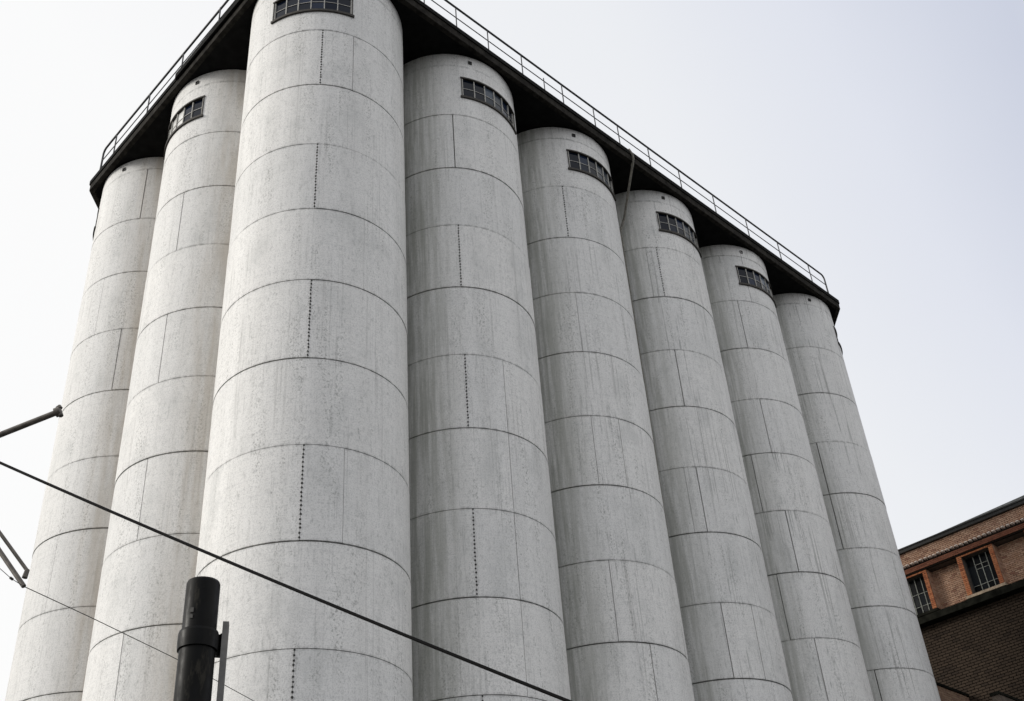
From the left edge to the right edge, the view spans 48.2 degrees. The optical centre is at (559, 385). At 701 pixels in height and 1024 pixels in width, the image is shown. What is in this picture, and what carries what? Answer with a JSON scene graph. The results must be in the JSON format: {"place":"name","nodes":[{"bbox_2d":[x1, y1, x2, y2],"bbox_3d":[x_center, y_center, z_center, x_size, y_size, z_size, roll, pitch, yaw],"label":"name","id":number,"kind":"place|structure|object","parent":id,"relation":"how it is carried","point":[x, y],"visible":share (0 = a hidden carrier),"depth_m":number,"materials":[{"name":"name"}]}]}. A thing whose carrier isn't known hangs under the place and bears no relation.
{"place":"outdoors","nodes":[
{"label":"outdoors","id":0,"kind":"place"},
{"bbox_2d":[5,157,163,700],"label":"silo","id":1,"kind":"object","parent":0,"point":[51,652],"visible":0.55,"depth_m":32.69,"materials":[{"name":"white paint"}]},
{"bbox_2d":[93,208,99,238],"bbox_3d":[-15.962,-5.075,40.114,0.427,0.967,2.412,-5,-35,-2],"label":"window","id":2,"kind":"structure","parent":1,"relation":"in","point":[98,208],"depth_m":39.11,"materials":[{"name":"clear glass"}]},
{"bbox_2d":[82,69,246,700],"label":"silo","id":3,"kind":"object","parent":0,"point":[148,574],"visible":0.56,"depth_m":29.30,"materials":[{"name":"white paint"}]},
{"bbox_2d":[163,95,205,159],"bbox_3d":[-11.981,-8.236,36.176,0.447,0.967,2.411,26,-46,-38],"label":"window","id":4,"kind":"structure","parent":3,"relation":"in","point":[193,110],"depth_m":35.93,"materials":[{"name":"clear glass"}]},
{"bbox_2d":[195,0,412,700],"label":"silo","id":5,"kind":"object","parent":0,"point":[306,489],"visible":1,"depth_m":25.91,"materials":[{"name":"white paint"}]},
{"bbox_2d":[271,0,354,23],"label":"window","id":6,"kind":"structure","parent":5,"relation":"in","point":[282,9],"depth_m":32.90,"materials":[{"name":"black glass"}]},
{"bbox_2d":[89,0,839,326],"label":"roof slab","id":7,"kind":"structure","parent":5,"relation":"on","point":[427,30],"depth_m":38.72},
{"bbox_2d":[100,0,828,292],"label":"guard railing","id":8,"kind":"object","parent":7,"relation":"on","point":[448,2],"visible":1,"depth_m":39.92,"materials":[{"name":"metal"}]},
{"bbox_2d":[620,148,675,581],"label":"downpipe","id":9,"kind":"object","parent":7,"relation":"attached to","point":[628,191],"visible":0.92,"depth_m":40.03,"materials":[{"name":"plastic"}]},
{"bbox_2d":[403,54,570,700],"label":"silo","id":10,"kind":"object","parent":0,"point":[485,586],"visible":0.77,"depth_m":29.29,"materials":[{"name":"white paint"}]},
{"bbox_2d":[460,76,516,134],"bbox_3d":[-2.186,-9.035,36.541,2.412,0.967,0.437,26,-46,-38],"label":"window","id":11,"kind":"structure","parent":10,"relation":"in","point":[471,89],"depth_m":36.35,"materials":[{"name":"black glass"}]},
{"bbox_2d":[0,0,1023,700],"label":"sky","id":12,"kind":"structure","parent":0,"point":[880,143],"materials":[{"name":"white"}]},
{"bbox_2d":[517,127,694,700],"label":"silo","id":13,"kind":"object","parent":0,"point":[624,631],"visible":0.65,"depth_m":32.68,"materials":[{"name":"white paint"}]},
{"bbox_2d":[566,149,615,200],"bbox_3d":[1.189,-7.353,39.490,2.412,0.967,0.437,26,-46,-38],"label":"window","id":14,"kind":"structure","parent":13,"relation":"in","point":[581,162],"depth_m":39.27,"materials":[{"name":"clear glass"}]},
{"bbox_2d":[615,190,792,700],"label":"silo","id":15,"kind":"object","parent":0,"point":[732,639],"visible":0.67,"depth_m":36.04,"materials":[{"name":"white paint"}]},
{"bbox_2d":[656,211,701,257],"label":"window","id":16,"kind":"structure","parent":15,"relation":"in","point":[667,222],"depth_m":42.17,"materials":[{"name":"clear glass"}]},
{"bbox_2d":[699,245,873,700],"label":"silo","id":17,"kind":"object","parent":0,"point":[823,655],"visible":0.52,"depth_m":39.45,"materials":[{"name":"white paint"}]},
{"bbox_2d":[735,265,776,307],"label":"window","id":18,"kind":"structure","parent":17,"relation":"in","point":[747,276],"depth_m":45.10,"materials":[{"name":"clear glass"}]},
{"bbox_2d":[773,293,940,700],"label":"silo","id":19,"kind":"object","parent":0,"point":[894,650],"visible":0.53,"depth_m":42.81,"materials":[{"name":"white paint"}]},
{"bbox_2d":[833,326,842,354],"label":"window","id":20,"kind":"structure","parent":19,"relation":"in","point":[833,326],"depth_m":48.68,"materials":[{"name":"clear glass"}]},
{"bbox_3d":[3.273,4.253,6.261,0.140,2.872,0.097,26,-46,-38],"label":"anchor post","id":21,"kind":"object","parent":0,"visible":0},
{"bbox_2d":[0,461,571,700],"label":"overhead cable","id":22,"kind":"object","parent":21,"relation":"attached to","point":[308,594],"visible":1,"depth_m":9.52,"materials":[{"name":"black rubber"}]},
{"label":"road","id":23,"kind":"structure","parent":0,"visible":0},
{"bbox_2d":[0,405,62,587],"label":"bracket pole","id":24,"kind":"object","parent":23,"relation":"on","point":[57,411],"visible":1,"depth_m":10.81,"materials":[{"name":"grey metal"}]},
{"bbox_2d":[0,569,23,586],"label":"stay wire","id":25,"kind":"object","parent":24,"relation":"attached to","point":[11,578],"visible":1,"depth_m":10.30,"materials":[{"name":"metal"}]},
{"bbox_2d":[24,586,253,700],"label":"thin wire","id":26,"kind":"object","parent":24,"relation":"attached to","point":[121,632],"visible":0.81,"depth_m":11.42,"materials":[{"name":"grey metal"}]},
{"bbox_2d":[173,576,228,700],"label":"street post","id":27,"kind":"object","parent":23,"relation":"on","point":[202,643],"visible":1,"depth_m":6.49,"materials":[{"name":"black metal"}]},
{"bbox_2d":[935,681,969,700],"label":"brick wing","id":28,"kind":"structure","parent":23,"relation":"on","point":[947,693],"depth_m":44.80,"materials":[{"name":"brown brick"}]},
{"bbox_2d":[898,495,1023,700],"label":"brick mill","id":29,"kind":"object","parent":23,"relation":"on","point":[965,580],"visible":0.32,"depth_m":47.24,"materials":[{"name":"brick"}]},
{"bbox_2d":[907,576,932,614],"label":"window","id":30,"kind":"structure","parent":29,"relation":"in","point":[917,587],"depth_m":49.10,"materials":[{"name":"glass"}]},
{"bbox_2d":[965,550,999,592],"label":"window","id":31,"kind":"structure","parent":29,"relation":"in","point":[981,569],"depth_m":47.60,"materials":[{"name":"glass"}]},
{"bbox_2d":[989,691,1022,700],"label":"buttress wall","id":32,"kind":"structure","parent":23,"relation":"on","point":[998,696],"depth_m":40.93,"materials":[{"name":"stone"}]}
]}

